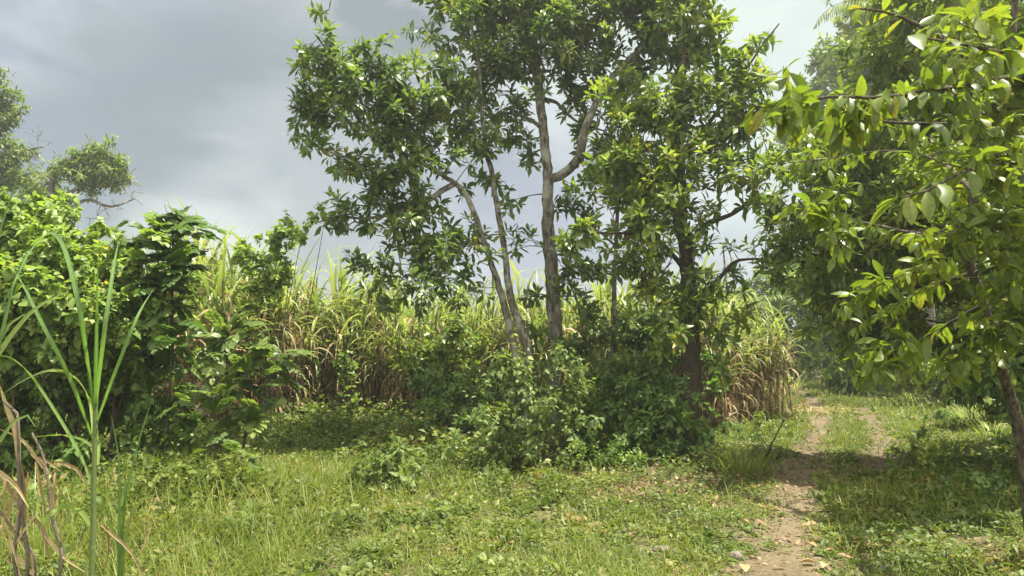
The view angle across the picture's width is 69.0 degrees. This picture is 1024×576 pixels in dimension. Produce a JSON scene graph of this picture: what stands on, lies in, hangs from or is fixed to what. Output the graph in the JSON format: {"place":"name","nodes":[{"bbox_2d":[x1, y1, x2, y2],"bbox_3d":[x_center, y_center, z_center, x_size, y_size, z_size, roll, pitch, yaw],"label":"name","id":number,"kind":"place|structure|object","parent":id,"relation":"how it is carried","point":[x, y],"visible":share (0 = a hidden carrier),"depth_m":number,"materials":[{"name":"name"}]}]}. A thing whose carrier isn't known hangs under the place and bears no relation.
{"place":"outdoors","nodes":[
{"label":"outdoors","id":0,"kind":"place"},
{"bbox_2d":[0,356,1023,575],"bbox_3d":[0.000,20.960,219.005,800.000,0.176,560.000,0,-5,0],"label":"ground","id":1,"kind":"structure","parent":0,"point":[861,568],"depth_m":6.99,"materials":[{"name":"green plant"}]},
{"bbox_2d":[0,66,65,200],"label":"windswept tree","id":2,"kind":"object","parent":1,"relation":"on","point":[12,158],"visible":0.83,"depth_m":32.55,"materials":[{"name":"green plant"}]},
{"bbox_2d":[0,169,69,442],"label":"sugarcane plant","id":3,"kind":"object","parent":1,"relation":"on","point":[3,330],"visible":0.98,"depth_m":3.30,"materials":[{"name":"plant"}]},
{"bbox_2d":[0,445,121,530],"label":"grass tuft","id":4,"kind":"object","parent":1,"relation":"on","point":[35,484],"visible":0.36,"depth_m":6.77,"materials":[{"name":"plant"}]},
{"bbox_2d":[0,500,129,564],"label":"grass tuft","id":5,"kind":"object","parent":1,"relation":"on","point":[68,540],"visible":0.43,"depth_m":5.88,"materials":[{"name":"green plant"}]},
{"bbox_2d":[0,386,150,575],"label":"dead cane","id":6,"kind":"object","parent":1,"relation":"on","point":[20,487],"visible":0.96,"depth_m":3.61,"materials":[{"name":"brown plant"}]},
{"bbox_2d":[0,231,152,575],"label":"sugarcane plant","id":7,"kind":"object","parent":1,"relation":"on","point":[95,445],"visible":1,"depth_m":3.39,"materials":[{"name":"plant"}]},
{"bbox_2d":[12,133,143,225],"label":"windswept tree","id":8,"kind":"object","parent":1,"relation":"on","point":[94,177],"visible":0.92,"depth_m":30.33,"materials":[{"name":"green plant"}]},
{"bbox_2d":[0,186,176,476],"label":"vine thicket","id":9,"kind":"object","parent":1,"relation":"on","point":[44,274],"visible":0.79,"depth_m":8.66,"materials":[{"name":"green plant"}]},
{"bbox_2d":[0,334,202,487],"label":"tangled bush","id":10,"kind":"object","parent":1,"relation":"on","point":[144,382],"visible":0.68,"depth_m":8.91,"materials":[{"name":"green plant"}]},
{"bbox_2d":[84,220,162,470],"bbox_3d":[-4.817,0.761,9.156,1.081,3.291,0.555,0,-5,0],"label":"breadfruit sapling","id":11,"kind":"object","parent":1,"relation":"on","point":[92,235],"visible":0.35,"depth_m":9.19,"materials":[{"name":"green plant"}]},
{"bbox_2d":[101,398,173,575],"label":"cane shoot","id":12,"kind":"object","parent":1,"relation":"on","point":[121,552],"visible":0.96,"depth_m":3.81,"materials":[{"name":"green plant"}]},
{"bbox_2d":[103,204,231,462],"bbox_3d":[-4.162,0.626,8.962,1.226,3.481,1.400,-5,-7,43],"label":"breadfruit sapling","id":13,"kind":"object","parent":1,"relation":"on","point":[178,274],"visible":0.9,"depth_m":8.98,"materials":[{"name":"green plant"}]},
{"bbox_2d":[129,218,260,400],"bbox_3d":[-6.235,1.052,14.373,2.976,4.737,2.386,4,-6,-38],"label":"sugarcane clump","id":14,"kind":"object","parent":1,"relation":"on","point":[219,265],"visible":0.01,"depth_m":14.49,"materials":[{"name":"plant"}]},
{"bbox_2d":[142,194,262,418],"bbox_3d":[-6.001,0.876,13.943,2.844,5.015,2.745,-5,-7,42],"label":"sugarcane clump","id":15,"kind":"object","parent":1,"relation":"on","point":[186,301],"visible":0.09,"depth_m":13.70,"materials":[{"name":"plant"}]},
{"bbox_2d":[149,254,264,426],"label":"sugarcane clump","id":16,"kind":"object","parent":1,"relation":"on","point":[214,287],"visible":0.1,"depth_m":13.38,"materials":[{"name":"plant"}]},
{"bbox_2d":[153,381,264,476],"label":"breadfruit sapling","id":17,"kind":"object","parent":1,"relation":"on","point":[213,405],"visible":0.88,"depth_m":8.38,"materials":[{"name":"green plant"}]},
{"bbox_2d":[154,228,275,442],"bbox_3d":[-5.265,1.096,13.119,2.370,4.180,2.288,0,-5,5],"label":"sugarcane clump","id":18,"kind":"object","parent":1,"relation":"on","point":[225,313],"visible":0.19,"depth_m":12.88,"materials":[{"name":"plant"}]},
{"bbox_2d":[166,235,294,418],"bbox_3d":[-5.384,1.100,13.932,2.814,4.283,2.692,4,-6,-35],"label":"sugarcane clump","id":19,"kind":"object","parent":1,"relation":"on","point":[210,284],"visible":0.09,"depth_m":13.76,"materials":[{"name":"plant"}]},
{"bbox_2d":[175,195,295,389],"bbox_3d":[-5.850,0.861,14.770,2.895,5.118,3.246,0,-5,-5],"label":"sugarcane clump","id":20,"kind":"object","parent":1,"relation":"on","point":[197,243],"visible":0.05,"depth_m":14.43,"materials":[{"name":"plant"}]},
{"bbox_2d":[190,241,307,426],"bbox_3d":[-5.268,1.229,14.350,2.667,4.244,2.138,2,-5,-18],"label":"sugarcane clump","id":21,"kind":"object","parent":1,"relation":"on","point":[242,318],"visible":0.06,"depth_m":14.16,"materials":[{"name":"plant"}]},
{"bbox_2d":[187,309,317,467],"bbox_3d":[-3.099,1.295,8.833,1.510,2.042,1.168,0,-5,0],"label":"breadfruit sapling","id":22,"kind":"object","parent":1,"relation":"on","point":[253,412],"visible":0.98,"depth_m":8.81,"materials":[{"name":"green plant"}]},
{"bbox_2d":[194,229,311,411],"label":"sugarcane clump","id":23,"kind":"object","parent":1,"relation":"on","point":[247,279],"visible":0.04,"depth_m":14.80,"materials":[{"name":"plant"}]},
{"bbox_2d":[208,241,308,410],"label":"sugarcane clump","id":24,"kind":"object","parent":1,"relation":"on","point":[264,314],"visible":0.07,"depth_m":14.87,"materials":[{"name":"plant"}]},
{"bbox_2d":[229,201,328,438],"bbox_3d":[-4.056,0.662,12.825,2.093,4.224,0.911,-2,-6,24],"label":"vine covered bush","id":25,"kind":"object","parent":1,"relation":"on","point":[259,290],"visible":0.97,"depth_m":12.92,"materials":[{"name":"green plant"}]},
{"bbox_2d":[235,257,323,421],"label":"sugarcane clump","id":26,"kind":"object","parent":1,"relation":"on","point":[293,301],"visible":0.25,"depth_m":14.52,"materials":[{"name":"plant"}]},
{"bbox_2d":[225,221,334,402],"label":"sugarcane clump","id":27,"kind":"object","parent":1,"relation":"on","point":[296,300],"visible":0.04,"depth_m":15.96,"materials":[{"name":"plant"}]},
{"bbox_2d":[249,424,325,451],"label":"weed clump","id":28,"kind":"object","parent":1,"relation":"on","point":[283,436],"visible":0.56,"depth_m":11.99,"materials":[{"name":"green plant"}]},
{"bbox_2d":[248,263,339,424],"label":"sugarcane clump","id":29,"kind":"object","parent":1,"relation":"on","point":[313,328],"visible":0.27,"depth_m":15.00,"materials":[{"name":"plant"}]},
{"bbox_2d":[260,235,360,415],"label":"sugarcane clump","id":30,"kind":"object","parent":1,"relation":"on","point":[314,362],"visible":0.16,"depth_m":15.99,"materials":[{"name":"plant"}]},
{"bbox_2d":[282,245,365,407],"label":"sugarcane clump","id":31,"kind":"object","parent":1,"relation":"on","point":[333,278],"visible":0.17,"depth_m":16.69,"materials":[{"name":"plant"}]},
{"bbox_2d":[292,267,367,397],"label":"sugarcane clump","id":32,"kind":"object","parent":1,"relation":"on","point":[320,294],"visible":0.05,"depth_m":17.93,"materials":[{"name":"plant"}]},
{"bbox_2d":[299,283,381,412],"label":"sugarcane clump","id":33,"kind":"object","parent":1,"relation":"on","point":[327,363],"visible":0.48,"depth_m":16.12,"materials":[{"name":"plant"}]},
{"bbox_2d":[332,346,362,427],"bbox_3d":[-3.109,2.050,14.112,0.626,1.883,0.603,4,-6,-36],"label":"vine wrapped post","id":34,"kind":"object","parent":1,"relation":"on","point":[348,386],"visible":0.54,"depth_m":14.06,"materials":[{"name":"green plant"}]},
{"bbox_2d":[300,234,399,406],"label":"sugarcane clump","id":35,"kind":"object","parent":1,"relation":"on","point":[341,273],"visible":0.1,"depth_m":17.22,"materials":[{"name":"plant"}]},
{"bbox_2d":[315,260,386,410],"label":"sugarcane clump","id":36,"kind":"object","parent":1,"relation":"on","point":[352,311],"visible":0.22,"depth_m":16.55,"materials":[{"name":"plant"}]},
{"bbox_2d":[328,295,404,414],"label":"sugarcane clump","id":37,"kind":"object","parent":1,"relation":"on","point":[380,372],"visible":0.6,"depth_m":15.95,"materials":[{"name":"plant"}]},
{"bbox_2d":[325,267,421,404],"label":"sugarcane clump","id":38,"kind":"object","parent":1,"relation":"on","point":[345,280],"visible":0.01,"depth_m":17.33,"materials":[{"name":"plant"}]},
{"bbox_2d":[331,248,421,404],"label":"sugarcane clump","id":39,"kind":"object","parent":1,"relation":"on","point":[380,319],"visible":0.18,"depth_m":16.54,"materials":[{"name":"plant"}]},
{"bbox_2d":[343,432,431,494],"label":"bush","id":40,"kind":"object","parent":1,"relation":"on","point":[378,464],"visible":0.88,"depth_m":8.51,"materials":[{"name":"green plant"}]},
{"bbox_2d":[357,269,430,403],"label":"sugarcane clump","id":41,"kind":"object","parent":1,"relation":"on","point":[398,308],"visible":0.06,"depth_m":17.56,"materials":[{"name":"plant"}]},
{"bbox_2d":[354,260,462,417],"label":"sugarcane clump","id":42,"kind":"object","parent":1,"relation":"on","point":[401,378],"visible":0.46,"depth_m":15.62,"materials":[{"name":"plant"}]},
{"bbox_2d":[282,20,538,434],"bbox_3d":[-1.637,-0.993,12.270,4.331,7.506,1.694,1,-5,-13],"label":"broadleaf tree","id":43,"kind":"object","parent":1,"relation":"on","point":[345,86],"visible":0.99,"depth_m":12.15,"materials":[{"name":"green plant"}]},
{"bbox_2d":[387,269,486,398],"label":"sugarcane clump","id":44,"kind":"object","parent":1,"relation":"on","point":[441,308],"visible":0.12,"depth_m":15.93,"materials":[{"name":"plant"}]},
{"bbox_2d":[385,304,491,416],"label":"undergrowth shrub","id":45,"kind":"object","parent":1,"relation":"on","point":[450,337],"visible":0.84,"depth_m":14.70,"materials":[{"name":"green plant"}]},
{"bbox_2d":[404,360,509,450],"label":"undergrowth shrub","id":46,"kind":"object","parent":1,"relation":"on","point":[433,391],"visible":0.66,"depth_m":12.40,"materials":[{"name":"green plant"}]},
{"bbox_2d":[426,266,510,373],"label":"sugarcane clump","id":47,"kind":"object","parent":1,"relation":"on","point":[466,295],"visible":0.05,"depth_m":17.61,"materials":[{"name":"plant"}]},
{"bbox_2d":[434,273,519,411],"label":"sugarcane clump","id":48,"kind":"object","parent":1,"relation":"on","point":[476,326],"visible":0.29,"depth_m":16.20,"materials":[{"name":"plant"}]},
{"bbox_2d":[451,279,516,404],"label":"sugarcane clump","id":49,"kind":"object","parent":1,"relation":"on","point":[488,313],"visible":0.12,"depth_m":16.67,"materials":[{"name":"plant"}]},
{"bbox_2d":[7,386,1001,575],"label":"leaf litter","id":50,"kind":"object","parent":1,"relation":"on","point":[716,498],"visible":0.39,"depth_m":8.74,"materials":[{"name":"brown plant"}]},
{"bbox_2d":[468,282,546,408],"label":"sugarcane clump","id":51,"kind":"object","parent":1,"relation":"on","point":[507,342],"visible":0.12,"depth_m":15.85,"materials":[{"name":"plant"}]},
{"bbox_2d":[0,372,1023,575],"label":"ground cover","id":52,"kind":"object","parent":1,"relation":"on","point":[381,427],"visible":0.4,"depth_m":7.51,"materials":[{"name":"green plant"}]},
{"bbox_2d":[305,0,724,447],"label":"broadleaf tree","id":53,"kind":"object","parent":1,"relation":"on","point":[526,19],"visible":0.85,"depth_m":13.22,"materials":[{"name":"green plant"}]},
{"bbox_2d":[432,333,604,473],"bbox_3d":[0.095,1.583,10.088,2.288,1.951,1.342,0,-5,0],"label":"pale shrub","id":54,"kind":"object","parent":1,"relation":"on","point":[538,401],"visible":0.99,"depth_m":10.06,"materials":[{"name":"green plant"}]},
{"bbox_2d":[497,243,569,380],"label":"sugarcane clump","id":55,"kind":"object","parent":1,"relation":"on","point":[517,280],"visible":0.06,"depth_m":17.56,"materials":[{"name":"plant"}]},
{"bbox_2d":[304,274,768,392],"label":"sugarcane field","id":56,"kind":"structure","parent":1,"relation":"on","point":[737,305],"depth_m":20.10,"materials":[{"name":"plant"}]},
{"bbox_2d":[492,262,592,402],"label":"sugarcane clump","id":57,"kind":"object","parent":1,"relation":"on","point":[531,317],"visible":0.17,"depth_m":15.72,"materials":[{"name":"plant"}]},
{"bbox_2d":[522,278,579,393],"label":"sugarcane clump","id":58,"kind":"object","parent":1,"relation":"on","point":[543,315],"visible":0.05,"depth_m":16.69,"materials":[{"name":"plant"}]},
{"bbox_2d":[544,525,601,560],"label":"grass tuft","id":59,"kind":"object","parent":1,"relation":"on","point":[561,551],"visible":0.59,"depth_m":5.96,"materials":[{"name":"green plant"}]},
{"bbox_2d":[513,256,637,404],"bbox_3d":[1.064,0.999,12.643,2.247,3.482,1.001,0,-5,0],"label":"sapling","id":60,"kind":"object","parent":1,"relation":"on","point":[581,344],"visible":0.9,"depth_m":12.64,"materials":[{"name":"green plant"}]},
{"bbox_2d":[535,288,618,407],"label":"sugarcane clump","id":61,"kind":"object","parent":1,"relation":"on","point":[566,324],"visible":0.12,"depth_m":16.11,"materials":[{"name":"plant"}]},
{"bbox_2d":[537,279,618,403],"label":"sugarcane clump","id":62,"kind":"object","parent":1,"relation":"on","point":[597,290],"visible":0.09,"depth_m":16.88,"materials":[{"name":"plant"}]},
{"bbox_2d":[551,434,645,469],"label":"weed clump","id":63,"kind":"object","parent":1,"relation":"on","point":[581,455],"visible":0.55,"depth_m":10.21,"materials":[{"name":"green plant"}]},
{"bbox_2d":[571,252,646,391],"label":"sugarcane clump","id":64,"kind":"object","parent":1,"relation":"on","point":[608,286],"visible":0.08,"depth_m":17.27,"materials":[{"name":"plant"}]},
{"bbox_2d":[573,279,645,394],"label":"sugarcane clump","id":65,"kind":"object","parent":1,"relation":"on","point":[609,312],"visible":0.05,"depth_m":17.03,"materials":[{"name":"plant"}]},
{"bbox_2d":[588,289,640,403],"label":"sugarcane clump","id":66,"kind":"object","parent":1,"relation":"on","point":[605,351],"visible":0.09,"depth_m":15.95,"materials":[{"name":"plant"}]},
{"bbox_2d":[558,125,672,422],"bbox_3d":[1.967,-0.136,13.653,2.252,5.976,1.626,1,-5,-15],"label":"young tree","id":67,"kind":"object","parent":1,"relation":"on","point":[598,267],"visible":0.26,"depth_m":13.61,"materials":[{"name":"green plant"}]},
{"bbox_2d":[593,434,671,472],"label":"weed clump","id":68,"kind":"object","parent":1,"relation":"on","point":[612,451],"visible":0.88,"depth_m":10.12,"materials":[{"name":"green plant"}]},
{"bbox_2d":[553,354,717,461],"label":"undergrowth shrub","id":69,"kind":"object","parent":1,"relation":"on","point":[664,420],"visible":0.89,"depth_m":10.85,"materials":[{"name":"green plant"}]},
{"bbox_2d":[607,259,679,401],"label":"sugarcane clump","id":70,"kind":"object","parent":1,"relation":"on","point":[625,297],"visible":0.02,"depth_m":16.31,"materials":[{"name":"plant"}]},
{"bbox_2d":[550,0,787,455],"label":"broadleaf tree","id":71,"kind":"object","parent":1,"relation":"on","point":[666,183],"visible":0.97,"depth_m":11.48,"materials":[{"name":"green plant"}]},
{"bbox_2d":[610,307,732,417],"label":"undergrowth shrub","id":72,"kind":"object","parent":1,"relation":"on","point":[705,359],"visible":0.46,"depth_m":13.24,"materials":[{"name":"green plant"}]},
{"bbox_2d":[654,250,745,425],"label":"sugarcane clump","id":73,"kind":"object","parent":1,"relation":"on","point":[677,371],"visible":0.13,"depth_m":15.87,"materials":[{"name":"plant"}]},
{"bbox_2d":[665,244,765,426],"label":"sugarcane clump","id":74,"kind":"object","parent":1,"relation":"on","point":[726,309],"visible":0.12,"depth_m":16.40,"materials":[{"name":"plant"}]},
{"bbox_2d":[699,308,756,431],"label":"sugarcane clump","id":75,"kind":"object","parent":1,"relation":"on","point":[725,401],"visible":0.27,"depth_m":15.79,"materials":[{"name":"plant"}]},
{"bbox_2d":[713,417,762,442],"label":"weed clump","id":76,"kind":"object","parent":1,"relation":"on","point":[735,428],"visible":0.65,"depth_m":13.31,"materials":[{"name":"green plant"}]},
{"bbox_2d":[709,291,773,421],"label":"sugarcane clump","id":77,"kind":"object","parent":1,"relation":"on","point":[745,367],"visible":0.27,"depth_m":17.02,"materials":[{"name":"plant"}]},
{"bbox_2d":[694,440,792,478],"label":"grass tuft","id":78,"kind":"object","parent":1,"relation":"on","point":[744,466],"visible":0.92,"depth_m":9.51,"materials":[{"name":"green plant"}]},
{"bbox_2d":[725,308,763,415],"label":"sugarcane clump","id":79,"kind":"object","parent":1,"relation":"on","point":[742,376],"visible":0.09,"depth_m":17.93,"materials":[{"name":"plant"}]},
{"bbox_2d":[733,310,792,418],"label":"sugarcane clump","id":80,"kind":"object","parent":1,"relation":"on","point":[756,388],"visible":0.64,"depth_m":17.66,"materials":[{"name":"plant"}]},
{"bbox_2d":[725,285,800,392],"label":"palm tree","id":81,"kind":"object","parent":1,"relation":"on","point":[762,299],"visible":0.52,"depth_m":27.91,"materials":[{"name":"green plant"}]},
{"bbox_2d":[733,312,793,415],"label":"sugarcane clump","id":82,"kind":"object","parent":1,"relation":"on","point":[755,368],"visible":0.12,"depth_m":18.45,"materials":[{"name":"plant"}]},
{"bbox_2d":[732,410,795,434],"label":"weed clump","id":83,"kind":"object","parent":1,"relation":"on","point":[759,420],"visible":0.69,"depth_m":14.80,"materials":[{"name":"green plant"}]},
{"bbox_2d":[720,243,825,383],"bbox_3d":[13.942,1.466,40.071,6.012,8.098,3.638,0,-5,0],"label":"woodland tree","id":84,"kind":"object","parent":1,"relation":"on","point":[757,285],"visible":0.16,"depth_m":39.56,"materials":[{"name":"green plant"}]},
{"bbox_2d":[744,293,816,419],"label":"sugarcane clump","id":85,"kind":"object","parent":1,"relation":"on","point":[780,347],"visible":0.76,"depth_m":17.88,"materials":[{"name":"plant"}]},
{"bbox_2d":[766,260,898,397],"bbox_3d":[12.267,0.978,27.928,5.455,6.489,3.674,0,-5,0],"label":"woodland tree","id":86,"kind":"object","parent":1,"relation":"on","point":[833,371],"visible":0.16,"depth_m":27.36,"materials":[{"name":"green plant"}]},
{"bbox_2d":[809,426,879,445],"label":"grass tuft","id":87,"kind":"object","parent":1,"relation":"on","point":[843,437],"visible":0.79,"depth_m":13.07,"materials":[{"name":"green plant"}]},
{"bbox_2d":[731,33,1023,448],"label":"woodland tree","id":88,"kind":"object","parent":1,"relation":"on","point":[817,292],"visible":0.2,"depth_m":10.50,"materials":[{"name":"green plant"}]},
{"bbox_2d":[743,0,1023,529],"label":"glossy leaved tree","id":89,"kind":"object","parent":1,"relation":"on","point":[975,100],"visible":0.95,"depth_m":4.54,"materials":[{"name":"green plant"}]},
{"bbox_2d":[767,0,1023,199],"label":"woodland tree","id":90,"kind":"object","parent":1,"relation":"on","point":[829,75],"visible":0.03,"depth_m":44.84,"materials":[{"name":"green plant"}]},
{"bbox_2d":[813,0,1005,400],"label":"palm tree","id":91,"kind":"object","parent":1,"relation":"on","point":[931,311],"visible":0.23,"depth_m":25.48,"materials":[{"name":"green plant"}]},
{"bbox_2d":[883,423,964,455],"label":"weed clump","id":92,"kind":"object","parent":1,"relation":"on","point":[920,434],"visible":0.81,"depth_m":11.79,"materials":[{"name":"green plant"}]},
{"bbox_2d":[885,355,971,406],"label":"undergrowth shrub","id":93,"kind":"object","parent":1,"relation":"on","point":[938,384],"visible":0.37,"depth_m":21.45,"materials":[{"name":"green plant"}]},
{"bbox_2d":[885,439,986,479],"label":"weed clump","id":94,"kind":"object","parent":1,"relation":"on","point":[926,463],"visible":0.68,"depth_m":9.32,"materials":[{"name":"green plant"}]},
{"bbox_2d":[884,298,991,398],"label":"woodland tree","id":95,"kind":"object","parent":1,"relation":"on","point":[938,316],"visible":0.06,"depth_m":25.09,"materials":[{"name":"green plant"}]},
{"bbox_2d":[920,401,968,423],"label":"weed clump","id":96,"kind":"object","parent":1,"relation":"on","point":[939,414],"visible":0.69,"depth_m":16.79,"materials":[{"name":"green plant"}]},
{"bbox_2d":[937,393,999,421],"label":"grass tuft","id":97,"kind":"object","parent":1,"relation":"on","point":[960,412],"visible":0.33,"depth_m":17.80,"materials":[{"name":"plant"}]},
{"bbox_2d":[937,334,1004,430],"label":"undergrowth shrub","id":98,"kind":"object","parent":1,"relation":"on","point":[957,393],"visible":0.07,"depth_m":14.80,"materials":[{"name":"green plant"}]},
{"bbox_2d":[931,456,1019,506],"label":"weed clump","id":99,"kind":"object","parent":1,"relation":"on","point":[997,483],"visible":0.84,"depth_m":7.77,"materials":[{"name":"green plant"}]},
{"bbox_2d":[943,1,1023,411],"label":"woodland tree","id":100,"kind":"object","parent":1,"relation":"on","point":[1002,331],"depth_m":10.57,"materials":[{"name":"green plant"}]},
{"bbox_2d":[961,413,1011,437],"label":"grass tuft","id":101,"kind":"object","parent":1,"relation":"on","point":[988,429],"visible":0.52,"depth_m":13.13,"materials":[{"name":"plant"}]},
{"bbox_2d":[962,307,1023,451],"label":"undergrowth shrub","id":102,"kind":"object","parent":1,"relation":"on","point":[974,390],"visible":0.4,"depth_m":8.89,"materials":[{"name":"green plant"}]},
{"bbox_2d":[0,0,1023,354],"label":"sky","id":103,"kind":"structure","parent":0,"point":[194,91],"materials":[{"name":"grey"}]},
{"bbox_2d":[719,384,909,575],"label":"path","id":104,"kind":"structure","parent":0,"point":[791,560],"depth_m":7.60,"materials":[{"name":"beige soil"}]},
{"bbox_2d":[783,402,863,415],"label":"grass tuft","id":105,"kind":"object","parent":104,"relation":"on","point":[817,410],"visible":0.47,"depth_m":20.02,"materials":[{"name":"plant"}]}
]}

